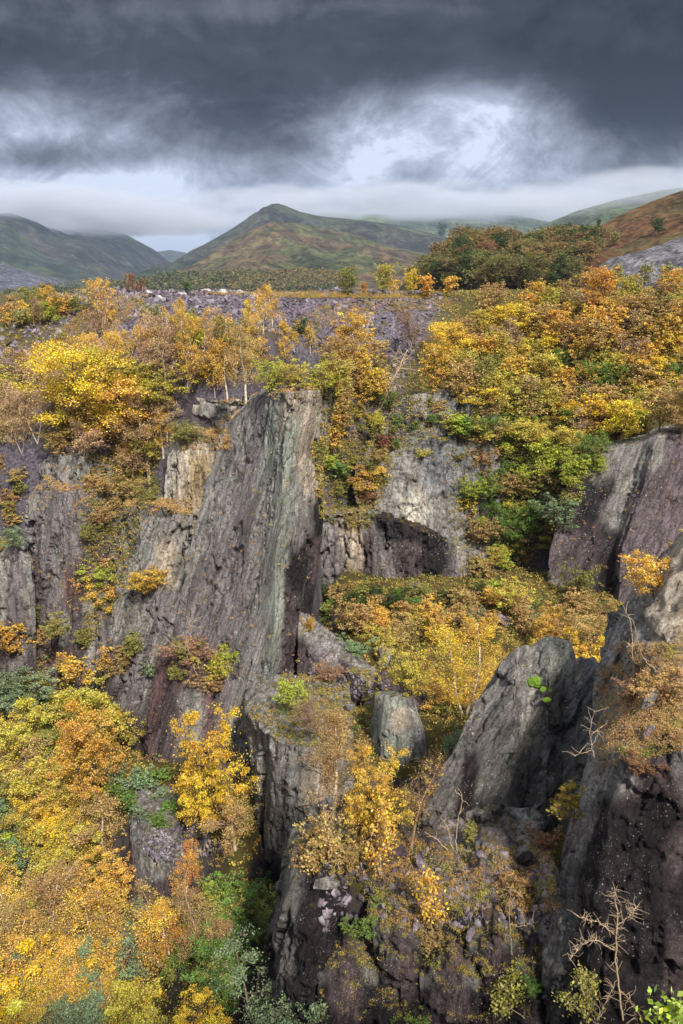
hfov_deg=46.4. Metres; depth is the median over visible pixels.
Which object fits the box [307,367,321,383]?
bush
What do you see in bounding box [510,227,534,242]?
broadleaf tree
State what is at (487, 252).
broadleaf tree
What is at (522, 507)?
bush
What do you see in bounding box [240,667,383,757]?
tufts
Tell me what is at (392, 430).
bush
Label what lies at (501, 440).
bush
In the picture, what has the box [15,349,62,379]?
birch tree
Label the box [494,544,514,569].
bush
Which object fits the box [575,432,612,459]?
bush
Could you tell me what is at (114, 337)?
birch tree
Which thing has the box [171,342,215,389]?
birch tree
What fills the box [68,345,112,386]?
bush
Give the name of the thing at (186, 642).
sapling
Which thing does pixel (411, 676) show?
bush
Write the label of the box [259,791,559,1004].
rock ledge
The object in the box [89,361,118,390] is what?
birch tree
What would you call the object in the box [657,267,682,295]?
broadleaf tree
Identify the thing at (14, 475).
bush
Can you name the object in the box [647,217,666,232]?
broadleaf tree
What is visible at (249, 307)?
birch tree
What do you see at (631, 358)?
broadleaf tree
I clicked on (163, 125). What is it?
sky
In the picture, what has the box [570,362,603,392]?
broadleaf tree
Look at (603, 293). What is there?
broadleaf tree
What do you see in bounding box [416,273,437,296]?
broadleaf tree
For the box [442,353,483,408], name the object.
broadleaf tree
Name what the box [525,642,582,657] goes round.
bush
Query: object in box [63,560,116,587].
maple tree
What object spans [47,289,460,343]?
mossy bank
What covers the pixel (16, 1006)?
bush
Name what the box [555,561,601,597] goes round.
bush
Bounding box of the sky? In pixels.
[0,0,682,252]
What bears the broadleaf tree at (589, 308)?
on the ground
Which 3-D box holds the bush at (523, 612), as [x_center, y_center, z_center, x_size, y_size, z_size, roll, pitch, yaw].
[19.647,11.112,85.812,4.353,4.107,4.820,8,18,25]
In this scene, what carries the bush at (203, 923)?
on the ground
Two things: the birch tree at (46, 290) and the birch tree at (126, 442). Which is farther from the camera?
the birch tree at (46, 290)
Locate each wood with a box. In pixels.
[3,267,351,293]
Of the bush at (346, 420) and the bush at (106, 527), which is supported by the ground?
the bush at (346, 420)
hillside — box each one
[105,222,427,290]
[398,251,625,290]
[599,190,682,253]
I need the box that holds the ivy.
[80,352,603,648]
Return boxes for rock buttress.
[164,425,217,533]
[547,424,682,601]
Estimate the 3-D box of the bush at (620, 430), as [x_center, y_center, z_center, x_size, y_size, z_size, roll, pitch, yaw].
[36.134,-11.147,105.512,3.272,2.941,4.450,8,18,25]
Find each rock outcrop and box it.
[455,825,557,945]
[592,531,682,740]
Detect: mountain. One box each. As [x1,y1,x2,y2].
[0,213,124,282]
[47,227,168,283]
[88,203,445,287]
[157,250,186,261]
[317,213,549,244]
[532,188,682,232]
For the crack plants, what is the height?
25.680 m
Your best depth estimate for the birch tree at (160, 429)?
84.43 m
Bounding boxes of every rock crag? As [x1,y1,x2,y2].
[38,450,111,484]
[192,398,241,434]
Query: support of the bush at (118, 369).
on the ground
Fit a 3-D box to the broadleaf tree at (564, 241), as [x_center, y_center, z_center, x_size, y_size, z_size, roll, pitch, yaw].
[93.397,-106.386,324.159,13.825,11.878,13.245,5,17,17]
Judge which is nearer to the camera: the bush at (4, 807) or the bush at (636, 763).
the bush at (636, 763)
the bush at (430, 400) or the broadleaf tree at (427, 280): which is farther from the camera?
the broadleaf tree at (427, 280)
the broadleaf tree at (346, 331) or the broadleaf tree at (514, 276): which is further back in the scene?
the broadleaf tree at (514, 276)
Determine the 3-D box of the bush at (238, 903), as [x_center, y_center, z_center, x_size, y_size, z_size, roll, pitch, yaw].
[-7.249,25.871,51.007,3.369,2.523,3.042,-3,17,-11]
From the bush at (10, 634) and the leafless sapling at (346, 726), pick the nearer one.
the leafless sapling at (346, 726)
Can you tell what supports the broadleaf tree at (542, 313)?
on the ground
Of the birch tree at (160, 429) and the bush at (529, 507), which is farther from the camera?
the bush at (529, 507)
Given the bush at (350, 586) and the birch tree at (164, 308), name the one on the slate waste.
the birch tree at (164, 308)
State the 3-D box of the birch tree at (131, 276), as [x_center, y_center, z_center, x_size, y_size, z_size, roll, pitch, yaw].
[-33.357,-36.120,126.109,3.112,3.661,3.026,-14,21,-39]
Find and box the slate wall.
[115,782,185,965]
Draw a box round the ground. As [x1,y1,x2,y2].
[0,287,682,1023]
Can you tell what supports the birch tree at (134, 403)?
on the ground
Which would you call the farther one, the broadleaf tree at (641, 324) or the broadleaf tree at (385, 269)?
the broadleaf tree at (385, 269)
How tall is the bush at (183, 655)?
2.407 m
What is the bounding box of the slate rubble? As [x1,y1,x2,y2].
[136,668,550,932]
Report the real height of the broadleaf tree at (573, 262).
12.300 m
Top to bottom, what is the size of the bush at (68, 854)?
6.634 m
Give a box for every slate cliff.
[24,478,121,711]
[98,491,192,750]
[320,504,505,591]
[353,389,506,553]
[540,687,682,1023]
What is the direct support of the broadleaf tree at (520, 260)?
on the hillside at (597, 264)
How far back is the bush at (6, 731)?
75.77 m
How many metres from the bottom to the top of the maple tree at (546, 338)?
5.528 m
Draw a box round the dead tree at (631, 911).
[565,882,648,1023]
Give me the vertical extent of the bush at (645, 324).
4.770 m
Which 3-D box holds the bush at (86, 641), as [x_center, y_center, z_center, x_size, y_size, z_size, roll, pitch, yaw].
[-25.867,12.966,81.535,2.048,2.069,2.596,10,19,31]
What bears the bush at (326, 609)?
on the ground
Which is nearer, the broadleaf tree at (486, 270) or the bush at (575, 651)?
the bush at (575, 651)
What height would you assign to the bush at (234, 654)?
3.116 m
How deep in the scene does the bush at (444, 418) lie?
102.08 m
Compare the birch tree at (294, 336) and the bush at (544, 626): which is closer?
the bush at (544, 626)
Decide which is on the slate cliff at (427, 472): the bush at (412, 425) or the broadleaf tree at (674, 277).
the bush at (412, 425)
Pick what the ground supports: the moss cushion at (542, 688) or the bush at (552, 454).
the bush at (552, 454)
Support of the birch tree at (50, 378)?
on the ground
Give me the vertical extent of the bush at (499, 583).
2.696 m
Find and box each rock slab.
[144,639,213,771]
[296,612,378,706]
[421,635,599,837]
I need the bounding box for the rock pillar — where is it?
[172,383,335,793]
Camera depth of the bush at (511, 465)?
104.41 m
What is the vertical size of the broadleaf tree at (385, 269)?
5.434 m
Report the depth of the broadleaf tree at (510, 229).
366.81 m
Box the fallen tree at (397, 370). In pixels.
[373,342,428,415]
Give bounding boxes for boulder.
[313,877,339,889]
[320,799,329,811]
[345,704,354,711]
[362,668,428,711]
[377,645,391,667]
[390,845,408,858]
[412,917,425,932]
[416,855,427,871]
[466,926,474,942]
[498,613,511,626]
[515,850,533,862]
[517,943,526,954]
[532,801,545,808]
[640,725,655,739]
[642,687,659,708]
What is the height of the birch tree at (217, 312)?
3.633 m
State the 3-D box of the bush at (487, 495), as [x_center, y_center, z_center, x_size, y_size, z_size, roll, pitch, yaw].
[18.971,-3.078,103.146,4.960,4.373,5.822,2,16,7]
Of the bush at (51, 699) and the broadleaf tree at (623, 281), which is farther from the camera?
the broadleaf tree at (623, 281)
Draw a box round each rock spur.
[0,540,41,723]
[55,594,95,735]
[263,830,346,1023]
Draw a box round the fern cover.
[6,325,617,1023]
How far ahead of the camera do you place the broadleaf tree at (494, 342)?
109.57 m
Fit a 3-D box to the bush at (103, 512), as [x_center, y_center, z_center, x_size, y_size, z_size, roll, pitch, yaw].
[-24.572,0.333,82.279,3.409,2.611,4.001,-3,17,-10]
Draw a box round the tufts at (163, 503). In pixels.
[28,383,336,518]
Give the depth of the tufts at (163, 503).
81.06 m
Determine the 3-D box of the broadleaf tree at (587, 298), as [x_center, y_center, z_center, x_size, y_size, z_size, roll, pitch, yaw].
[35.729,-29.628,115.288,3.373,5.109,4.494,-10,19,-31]
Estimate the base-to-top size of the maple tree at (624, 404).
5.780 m
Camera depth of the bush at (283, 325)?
88.98 m
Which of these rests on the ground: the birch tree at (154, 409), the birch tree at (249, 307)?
the birch tree at (154, 409)
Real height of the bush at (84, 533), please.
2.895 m
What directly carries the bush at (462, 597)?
on the ground
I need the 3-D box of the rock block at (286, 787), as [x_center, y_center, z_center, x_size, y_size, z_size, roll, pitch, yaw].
[-3.091,24.491,64.930,8.931,22.298,23.126,-2,16,-8]
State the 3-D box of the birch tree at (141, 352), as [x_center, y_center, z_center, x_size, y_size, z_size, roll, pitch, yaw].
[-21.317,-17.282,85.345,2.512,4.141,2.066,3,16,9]
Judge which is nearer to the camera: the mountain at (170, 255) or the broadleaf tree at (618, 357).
the broadleaf tree at (618, 357)
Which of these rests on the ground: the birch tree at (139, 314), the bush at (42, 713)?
the bush at (42, 713)
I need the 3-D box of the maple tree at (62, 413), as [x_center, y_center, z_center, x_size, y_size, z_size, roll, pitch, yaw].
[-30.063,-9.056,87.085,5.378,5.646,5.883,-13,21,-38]
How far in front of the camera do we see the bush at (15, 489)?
88.64 m
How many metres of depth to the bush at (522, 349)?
110.96 m
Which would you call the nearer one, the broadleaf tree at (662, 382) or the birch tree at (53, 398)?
the birch tree at (53, 398)
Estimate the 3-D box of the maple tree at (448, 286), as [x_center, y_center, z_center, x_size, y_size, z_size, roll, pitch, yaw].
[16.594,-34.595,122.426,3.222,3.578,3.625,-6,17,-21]
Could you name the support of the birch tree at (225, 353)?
on the slate waste
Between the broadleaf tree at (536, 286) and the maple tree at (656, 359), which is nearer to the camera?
the maple tree at (656, 359)
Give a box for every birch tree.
[0,313,12,325]
[0,346,57,388]
[0,379,24,413]
[0,379,25,420]
[0,397,19,436]
[0,415,34,451]
[0,422,15,442]
[0,730,22,768]
[0,734,61,801]
[0,761,69,827]
[0,847,17,896]
[0,854,83,936]
[0,864,104,1015]
[0,877,67,1000]
[0,919,126,1023]
[1,387,56,443]
[1,973,123,1023]
[2,308,14,323]
[10,389,39,423]
[14,363,56,402]
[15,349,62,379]
[16,300,34,315]
[20,856,92,934]
[22,341,47,373]
[26,305,42,322]
[27,929,118,1023]
[31,377,70,411]
[36,286,59,307]
[38,367,101,408]
[38,780,97,852]
[38,881,181,983]
[40,371,71,396]
[41,335,100,369]
[44,296,58,310]
[44,397,68,432]
[46,360,86,385]
[58,390,82,416]
[61,418,109,461]
[63,787,127,862]
[64,373,125,426]
[66,399,103,431]
[68,330,103,364]
[78,276,123,323]
[81,308,113,339]
[85,399,147,434]
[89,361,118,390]
[90,329,138,370]
[95,405,144,451]
[100,423,150,483]
[102,387,137,422]
[106,309,116,324]
[107,426,147,460]
[108,386,174,488]
[109,319,125,339]
[118,328,139,356]
[121,407,153,439]
[122,272,138,291]
[128,876,161,923]
[129,331,149,359]
[132,310,153,339]
[132,898,188,982]
[134,278,147,291]
[134,319,168,360]
[135,305,148,318]
[137,322,189,388]
[139,312,191,357]
[141,394,183,441]
[141,408,171,458]
[146,334,189,377]
[146,390,184,426]
[157,879,237,967]
[159,305,168,316]
[168,297,195,341]
[168,838,201,901]
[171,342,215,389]
[172,335,189,363]
[175,316,203,345]
[178,351,211,385]
[180,334,188,351]
[186,316,241,400]
[190,307,225,349]
[190,343,201,372]
[193,356,224,394]
[196,788,262,860]
[198,325,228,353]
[203,345,226,383]
[206,305,217,314]
[207,308,231,334]
[209,337,225,375]
[211,342,240,372]
[218,333,234,364]
[221,321,273,402]
[235,334,264,380]
[239,297,260,321]
[243,311,263,338]
[244,335,273,372]
[245,330,261,357]
[248,282,278,331]
[260,285,286,325]
[271,336,294,361]
[291,330,302,344]
[300,706,376,826]
[302,326,317,353]
[384,279,402,293]
[417,616,509,714]
[487,318,526,347]
[499,315,518,343]
[514,374,542,410]
[564,377,593,404]
[565,406,595,435]
[572,288,585,307]
[607,329,650,365]
[615,308,643,340]
[621,395,664,433]
[668,342,682,373]
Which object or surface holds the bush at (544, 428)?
on the ground
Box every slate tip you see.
[0,264,85,290]
[599,237,682,288]
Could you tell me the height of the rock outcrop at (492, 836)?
12.886 m
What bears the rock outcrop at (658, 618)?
on the ground
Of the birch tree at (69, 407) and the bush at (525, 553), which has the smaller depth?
the birch tree at (69, 407)
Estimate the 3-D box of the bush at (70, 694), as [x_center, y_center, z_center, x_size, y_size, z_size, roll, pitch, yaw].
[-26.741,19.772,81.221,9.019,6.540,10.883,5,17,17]
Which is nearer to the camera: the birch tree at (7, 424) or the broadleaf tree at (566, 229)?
the birch tree at (7, 424)
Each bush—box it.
[0,299,20,313]
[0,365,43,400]
[0,454,5,468]
[0,465,27,484]
[0,487,25,507]
[0,500,16,516]
[0,511,23,526]
[0,524,28,551]
[0,536,6,550]
[0,622,38,659]
[0,652,58,712]
[0,664,48,714]
[0,696,61,778]
[0,701,103,758]
[0,704,49,769]
[0,771,29,849]
[0,774,29,842]
[0,798,36,871]
[0,807,112,892]
[0,813,75,886]
[0,888,52,967]
[0,928,62,1023]
[0,938,35,1018]
[0,974,53,1023]
[1,935,115,1023]
[1,962,29,1020]
[2,753,99,840]
[2,783,77,853]
[5,663,64,711]
[8,286,42,305]
[10,742,76,808]
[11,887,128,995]
[12,480,28,495]
[13,308,35,325]
[20,698,141,814]
[21,731,107,779]
[21,796,112,869]
[25,293,48,309]
[28,307,50,319]
[30,673,121,735]
[31,958,166,1023]
[34,690,99,748]
[35,427,70,457]
[36,282,56,297]
[36,605,41,624]
[36,628,49,646]
[36,649,52,667]
[39,610,71,637]
[50,683,145,737]
[51,292,94,312]
[53,646,113,687]
[54,652,70,672]
[55,303,72,315]
[59,899,168,1011]
[62,293,77,306]
[65,624,90,644]
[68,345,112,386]
[70,845,135,913]
[77,350,137,399]
[78,520,104,545]
[78,630,101,647]
[81,468,122,496]
[90,501,118,525]
[92,703,145,747]
[94,657,128,677]
[95,756,126,787]
[97,970,195,1023]
[99,555,114,568]
[100,775,122,799]
[101,498,119,510]
[104,524,121,537]
[106,777,136,801]
[107,472,129,494]
[109,456,127,472]
[109,645,130,669]
[110,448,126,465]
[112,475,146,500]
[114,767,140,792]
[115,629,143,657]
[117,787,138,811]
[122,359,175,404]
[122,362,202,413]
[124,469,143,486]
[125,429,166,466]
[128,804,146,823]
[130,764,157,789]
[131,459,150,475]
[135,484,161,505]
[135,765,171,783]
[137,474,165,490]
[138,660,154,677]
[140,303,161,318]
[140,452,159,465]
[140,811,168,828]
[148,781,169,800]
[156,931,197,979]
[157,633,217,665]
[157,927,183,986]
[160,796,184,815]
[163,326,185,345]
[164,984,232,1023]
[165,696,264,838]
[167,419,208,445]
[167,660,189,682]
[169,793,189,816]
[170,636,205,663]
[176,934,234,1001]
[182,308,196,317]
[183,314,203,334]
[184,673,225,693]
[187,648,234,680]
[188,941,250,986]
[191,902,264,971]
[191,910,213,944]
[192,908,218,944]
[193,327,205,348]
[194,869,261,915]
[194,876,243,912]
[202,922,329,1023]
[206,888,253,940]
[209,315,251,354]
[209,961,251,1014]
[212,890,249,926]
[214,915,261,947]
[216,878,269,902]
[231,882,271,926]
[240,925,261,963]
[241,902,271,944]
[252,357,286,393]
[252,884,276,953]
[259,870,275,908]
[272,677,310,709]
[274,361,315,389]
[275,315,299,339]
[284,352,356,400]
[292,317,308,336]
[293,816,343,864]
[300,614,315,631]
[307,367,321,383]
[312,658,349,684]
[320,576,336,597]
[320,595,334,620]
[320,601,334,612]
[323,455,337,470]
[326,581,337,597]
[329,414,348,453]
[330,593,382,634]
[331,414,354,431]
[331,478,349,497]
[336,632,379,658]
[337,607,375,632]
[337,829,367,872]
[338,895,380,943]
[339,582,354,592]
[341,741,417,847]
[343,473,354,489]
[343,586,358,602]
[346,400,366,423]
[347,476,375,490]
[349,456,358,465]
[350,593,381,608]
[352,577,371,596]
[357,422,365,432]
[357,489,377,503]
[359,367,384,395]
[359,623,404,651]
[363,410,381,425]
[363,424,386,438]
[364,461,379,470]
[364,597,398,620]
[365,412,385,430]
[366,471,384,485]
[367,606,398,635]
[368,584,384,594]
[369,634,450,701]
[372,445,388,463]
[374,433,394,451]
[374,587,410,612]
[375,390,398,409]
[380,611,425,645]
[387,425,397,434]
[388,414,402,425]
[388,439,402,450]
[390,600,417,622]
[390,1005,429,1023]
[392,587,402,594]
[400,593,443,624]
[401,577,439,598]
[404,601,442,628]
[405,422,419,431]
[406,594,423,606]
[411,917,443,960]
[415,447,431,457]
[417,594,465,623]
[419,658,475,715]
[424,610,457,642]
[425,410,482,436]
[426,396,433,407]
[426,413,439,425]
[430,400,447,412]
[433,692,456,715]
[435,413,453,431]
[436,585,449,599]
[438,585,459,607]
[438,587,480,619]
[439,725,461,756]
[441,606,475,624]
[451,452,468,461]
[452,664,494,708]
[456,411,504,436]
[458,426,472,440]
[458,475,495,501]
[458,584,487,604]
[459,611,499,642]
[461,819,477,845]
[462,605,485,626]
[463,577,498,597]
[464,513,509,545]
[467,553,498,577]
[469,448,501,468]
[469,605,508,631]
[470,417,510,446]
[473,653,507,695]
[474,469,506,501]
[475,497,549,547]
[477,516,487,530]
[477,585,514,607]
[478,414,496,435]
[478,468,535,497]
[479,473,499,489]
[481,495,515,517]
[485,579,509,593]
[486,576,536,618]
[487,956,530,1021]
[488,636,541,670]
[489,465,507,482]
[489,534,512,548]
[492,869,532,908]
[493,428,512,447]
[494,341,532,364]
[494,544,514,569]
[495,410,523,437]
[495,421,533,450]
[495,461,516,486]
[498,456,518,473]
[499,438,539,461]
[505,593,538,632]
[506,544,520,561]
[506,544,536,565]
[507,526,536,546]
[509,539,525,551]
[510,461,541,483]
[510,604,536,618]
[512,500,544,521]
[513,472,549,498]
[514,963,543,1000]
[516,415,539,428]
[516,455,539,470]
[520,494,542,515]
[521,497,561,519]
[522,822,563,852]
[524,505,545,532]
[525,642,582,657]
[526,600,572,645]
[529,492,581,533]
[529,592,551,608]
[531,448,559,466]
[532,420,550,434]
[536,463,571,490]
[536,602,606,655]
[537,466,564,489]
[539,485,557,500]
[541,495,564,512]
[544,444,577,470]
[546,778,587,831]
[551,960,611,1023]
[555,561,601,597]
[558,489,585,507]
[558,619,606,661]
[559,461,592,482]
[560,449,596,472]
[561,471,585,489]
[562,462,581,475]
[562,587,586,605]
[566,441,586,455]
[571,589,618,617]
[573,430,592,444]
[574,407,619,428]
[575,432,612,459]
[576,645,597,659]
[580,439,610,467]
[585,422,610,441]
[589,455,608,474]
[594,428,611,442]
[601,422,624,436]
[604,325,642,346]
[611,671,643,705]
[622,321,674,347]
[624,743,672,777]
[627,665,682,707]
[636,981,682,1023]
[663,374,682,394]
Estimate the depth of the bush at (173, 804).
61.10 m
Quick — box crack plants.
[31,410,682,673]
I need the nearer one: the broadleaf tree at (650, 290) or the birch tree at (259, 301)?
the birch tree at (259, 301)
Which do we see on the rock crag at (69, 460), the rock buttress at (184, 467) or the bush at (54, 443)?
the bush at (54, 443)
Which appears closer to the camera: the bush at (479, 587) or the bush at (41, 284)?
the bush at (479, 587)
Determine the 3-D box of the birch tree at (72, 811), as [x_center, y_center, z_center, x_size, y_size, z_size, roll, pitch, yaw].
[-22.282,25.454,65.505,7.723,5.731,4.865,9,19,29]
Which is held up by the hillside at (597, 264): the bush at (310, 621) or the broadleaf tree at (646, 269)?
the broadleaf tree at (646, 269)
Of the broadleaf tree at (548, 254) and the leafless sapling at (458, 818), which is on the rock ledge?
the leafless sapling at (458, 818)
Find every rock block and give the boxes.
[244,673,354,892]
[313,925,379,1023]
[367,891,422,1023]
[368,689,426,766]
[418,932,487,1023]
[465,899,518,1023]
[508,935,547,1023]
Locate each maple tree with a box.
[9,335,134,440]
[37,300,62,321]
[40,406,89,452]
[50,296,71,312]
[61,373,158,454]
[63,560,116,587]
[67,575,115,622]
[125,564,169,597]
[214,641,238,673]
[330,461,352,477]
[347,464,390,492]
[425,318,491,361]
[437,408,525,462]
[439,275,462,295]
[451,376,510,406]
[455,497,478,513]
[474,305,508,333]
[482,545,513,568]
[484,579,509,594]
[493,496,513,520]
[494,302,541,337]
[501,477,534,500]
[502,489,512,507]
[503,497,537,518]
[504,520,534,547]
[509,417,555,451]
[517,326,562,358]
[523,434,571,487]
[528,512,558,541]
[532,534,551,549]
[537,415,563,437]
[546,425,586,449]
[548,467,565,494]
[554,392,611,425]
[572,405,603,421]
[599,398,652,441]
[607,387,673,435]
[616,549,669,599]
[630,355,678,381]
[660,333,682,361]
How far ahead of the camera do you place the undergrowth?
86.30 m
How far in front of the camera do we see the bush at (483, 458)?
103.13 m
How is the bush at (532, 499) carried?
on the ground
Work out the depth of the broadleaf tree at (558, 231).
357.13 m
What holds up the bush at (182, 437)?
on the rock buttress at (184, 467)
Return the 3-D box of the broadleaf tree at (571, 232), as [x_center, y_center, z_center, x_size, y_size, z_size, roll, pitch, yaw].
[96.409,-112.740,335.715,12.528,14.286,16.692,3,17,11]
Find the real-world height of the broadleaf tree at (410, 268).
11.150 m
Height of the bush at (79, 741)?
10.233 m
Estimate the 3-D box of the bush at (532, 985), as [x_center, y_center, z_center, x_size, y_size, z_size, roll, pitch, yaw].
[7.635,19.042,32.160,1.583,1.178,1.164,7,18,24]
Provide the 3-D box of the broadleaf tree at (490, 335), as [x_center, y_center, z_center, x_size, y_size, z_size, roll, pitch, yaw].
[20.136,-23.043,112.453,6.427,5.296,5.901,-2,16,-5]
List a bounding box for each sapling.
[28,295,45,328]
[167,617,199,671]
[287,695,336,736]
[287,708,363,800]
[289,802,348,874]
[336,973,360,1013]
[353,785,404,876]
[390,748,449,850]
[391,304,432,358]
[410,865,450,938]
[440,817,453,849]
[452,788,469,849]
[499,884,537,953]
[564,707,607,769]
[620,601,636,676]
[624,615,657,671]
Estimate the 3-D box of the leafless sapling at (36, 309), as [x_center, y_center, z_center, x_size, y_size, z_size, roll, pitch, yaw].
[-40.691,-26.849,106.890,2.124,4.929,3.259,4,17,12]
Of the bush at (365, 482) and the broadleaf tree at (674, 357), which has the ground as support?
the broadleaf tree at (674, 357)
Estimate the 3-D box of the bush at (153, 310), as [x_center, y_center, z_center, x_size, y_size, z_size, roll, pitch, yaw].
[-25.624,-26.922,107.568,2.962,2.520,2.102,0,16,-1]
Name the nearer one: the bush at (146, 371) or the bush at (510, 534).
the bush at (146, 371)
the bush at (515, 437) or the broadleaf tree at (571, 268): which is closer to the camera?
the bush at (515, 437)
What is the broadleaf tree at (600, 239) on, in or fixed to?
on the hillside at (597, 264)
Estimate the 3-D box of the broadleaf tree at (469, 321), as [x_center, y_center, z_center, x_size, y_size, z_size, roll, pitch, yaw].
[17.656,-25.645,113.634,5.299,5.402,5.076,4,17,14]
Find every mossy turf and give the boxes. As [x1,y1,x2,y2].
[282,823,560,930]
[317,919,541,1022]
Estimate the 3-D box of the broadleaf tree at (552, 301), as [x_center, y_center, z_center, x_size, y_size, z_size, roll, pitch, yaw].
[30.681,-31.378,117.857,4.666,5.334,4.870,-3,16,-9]
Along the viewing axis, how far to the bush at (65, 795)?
66.57 m
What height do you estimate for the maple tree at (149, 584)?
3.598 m
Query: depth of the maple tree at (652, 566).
36.62 m
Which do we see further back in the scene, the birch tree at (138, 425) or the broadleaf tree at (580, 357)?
the broadleaf tree at (580, 357)
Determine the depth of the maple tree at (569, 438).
101.82 m
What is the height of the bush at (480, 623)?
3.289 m
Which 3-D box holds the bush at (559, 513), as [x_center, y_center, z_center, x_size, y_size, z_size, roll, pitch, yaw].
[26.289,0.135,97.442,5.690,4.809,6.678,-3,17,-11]
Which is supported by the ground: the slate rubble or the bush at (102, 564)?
the slate rubble
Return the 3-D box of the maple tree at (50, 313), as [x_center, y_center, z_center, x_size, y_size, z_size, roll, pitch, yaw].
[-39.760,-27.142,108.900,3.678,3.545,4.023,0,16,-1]
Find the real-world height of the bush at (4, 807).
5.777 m
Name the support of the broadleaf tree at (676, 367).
on the ground
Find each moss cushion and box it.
[527,676,540,687]
[539,686,551,692]
[542,697,551,702]
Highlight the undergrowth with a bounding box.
[0,287,681,1023]
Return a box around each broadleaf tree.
[183,280,190,293]
[310,329,368,384]
[328,309,377,382]
[331,399,353,437]
[333,379,348,403]
[334,263,359,293]
[334,401,350,424]
[335,379,359,413]
[344,367,364,396]
[348,369,383,402]
[349,347,376,378]
[357,362,396,408]
[360,281,367,292]
[366,335,390,368]
[368,261,398,293]
[399,263,421,283]
[402,266,420,293]
[412,259,432,283]
[414,254,436,268]
[416,254,428,265]
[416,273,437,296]
[416,337,456,396]
[424,255,448,290]
[427,243,441,255]
[427,253,446,272]
[431,238,451,253]
[432,254,455,276]
[435,222,449,238]
[437,241,453,256]
[438,257,465,282]
[440,272,447,287]
[441,256,474,285]
[442,248,462,259]
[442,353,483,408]
[443,234,456,244]
[444,349,464,376]
[445,272,458,289]
[446,223,472,244]
[447,347,479,381]
[448,250,482,276]
[449,244,473,256]
[450,239,471,247]
[450,313,478,347]
[451,234,471,246]
[451,260,481,287]
[453,244,474,254]
[455,226,483,243]
[462,267,480,288]
[463,250,493,286]
[465,329,512,368]
[466,305,491,336]
[467,228,491,248]
[467,246,495,259]
[468,235,480,245]
[468,267,487,287]
[468,330,505,358]
[469,350,498,397]
[471,261,501,286]
[471,348,508,376]
[472,233,487,249]
[472,248,509,260]
[474,278,509,312]
[474,370,517,410]
[475,297,496,318]
[477,249,508,259]
[477,385,508,419]
[478,236,495,250]
[479,239,502,251]
[482,364,551,407]
[484,225,498,238]
[484,228,511,243]
[485,251,517,287]
[485,324,515,365]
[486,226,510,239]
[492,349,533,383]
[493,237,516,247]
[495,226,520,238]
[496,239,511,253]
[497,268,508,286]
[497,378,536,421]
[500,349,535,378]
[503,254,535,286]
[504,238,532,255]
[504,242,539,255]
[506,375,549,418]
[507,259,529,288]
[507,297,536,319]
[508,239,525,256]
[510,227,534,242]
[510,250,556,287]
[511,337,544,372]
[512,265,530,286]
[513,244,544,255]
[514,298,560,346]
[515,291,540,309]
[517,231,542,241]
[517,243,550,268]
[518,234,538,248]
[523,382,552,415]
[524,278,550,305]
[524,304,583,349]
[526,241,546,255]
[527,348,564,391]
[531,227,549,242]
[532,383,565,421]
[533,258,556,285]
[534,282,564,307]
[541,233,550,240]
[541,238,573,260]
[542,250,559,271]
[543,226,569,238]
[543,243,556,255]
[543,345,574,377]
[544,226,576,239]
[544,233,568,242]
[544,270,561,286]
[544,360,581,399]
[548,383,580,416]
[551,263,562,284]
[551,314,584,352]
[552,244,583,266]
[553,260,582,284]
[554,243,571,252]
[554,247,581,262]
[555,253,585,274]
[555,256,586,288]
[555,279,576,306]
[557,228,580,241]
[557,266,578,283]
[557,407,581,434]
[558,225,580,236]
[558,236,577,246]
[561,299,579,317]
[562,228,590,244]
[562,330,607,364]
[567,242,593,260]
[567,348,596,381]
[568,253,592,273]
[569,312,591,338]
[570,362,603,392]
[571,223,602,242]
[571,237,603,264]
[571,378,630,421]
[573,291,602,313]
[573,357,616,402]
[574,235,596,246]
[574,274,581,286]
[576,304,631,355]
[576,314,631,354]
[576,346,629,387]
[577,300,610,335]
[578,269,595,289]
[580,262,619,308]
[583,398,613,432]
[585,382,623,400]
[588,224,615,248]
[589,236,606,252]
[594,288,620,310]
[595,296,628,323]
[599,345,639,380]
[600,361,634,399]
[601,268,618,285]
[607,288,625,314]
[607,390,628,417]
[608,349,637,391]
[609,230,621,244]
[609,289,670,329]
[612,271,643,297]
[613,263,624,284]
[616,377,654,415]
[619,375,672,407]
[623,360,675,399]
[624,290,647,309]
[624,313,667,355]
[624,351,659,389]
[631,334,665,371]
[634,293,678,325]
[634,384,682,430]
[636,262,657,287]
[637,286,655,300]
[639,309,682,357]
[644,293,682,345]
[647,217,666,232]
[650,280,681,304]
[650,358,682,395]
[655,351,682,379]
[657,262,678,284]
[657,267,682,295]
[658,379,682,442]
[659,302,682,330]
[661,307,682,343]
[666,292,682,301]
[667,373,681,407]
[671,358,682,376]
[672,380,682,415]
[673,267,682,286]
[675,280,682,298]
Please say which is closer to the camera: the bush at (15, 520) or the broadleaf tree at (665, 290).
the bush at (15, 520)
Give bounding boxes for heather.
[592,638,682,768]
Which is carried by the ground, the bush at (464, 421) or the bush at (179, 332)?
the bush at (179, 332)
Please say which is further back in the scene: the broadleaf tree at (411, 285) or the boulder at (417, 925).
the broadleaf tree at (411, 285)
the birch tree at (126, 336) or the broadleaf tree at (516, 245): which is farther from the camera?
the broadleaf tree at (516, 245)
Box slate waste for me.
[0,286,444,423]
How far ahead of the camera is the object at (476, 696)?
68.36 m
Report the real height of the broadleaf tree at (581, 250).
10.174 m
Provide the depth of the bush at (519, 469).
103.69 m

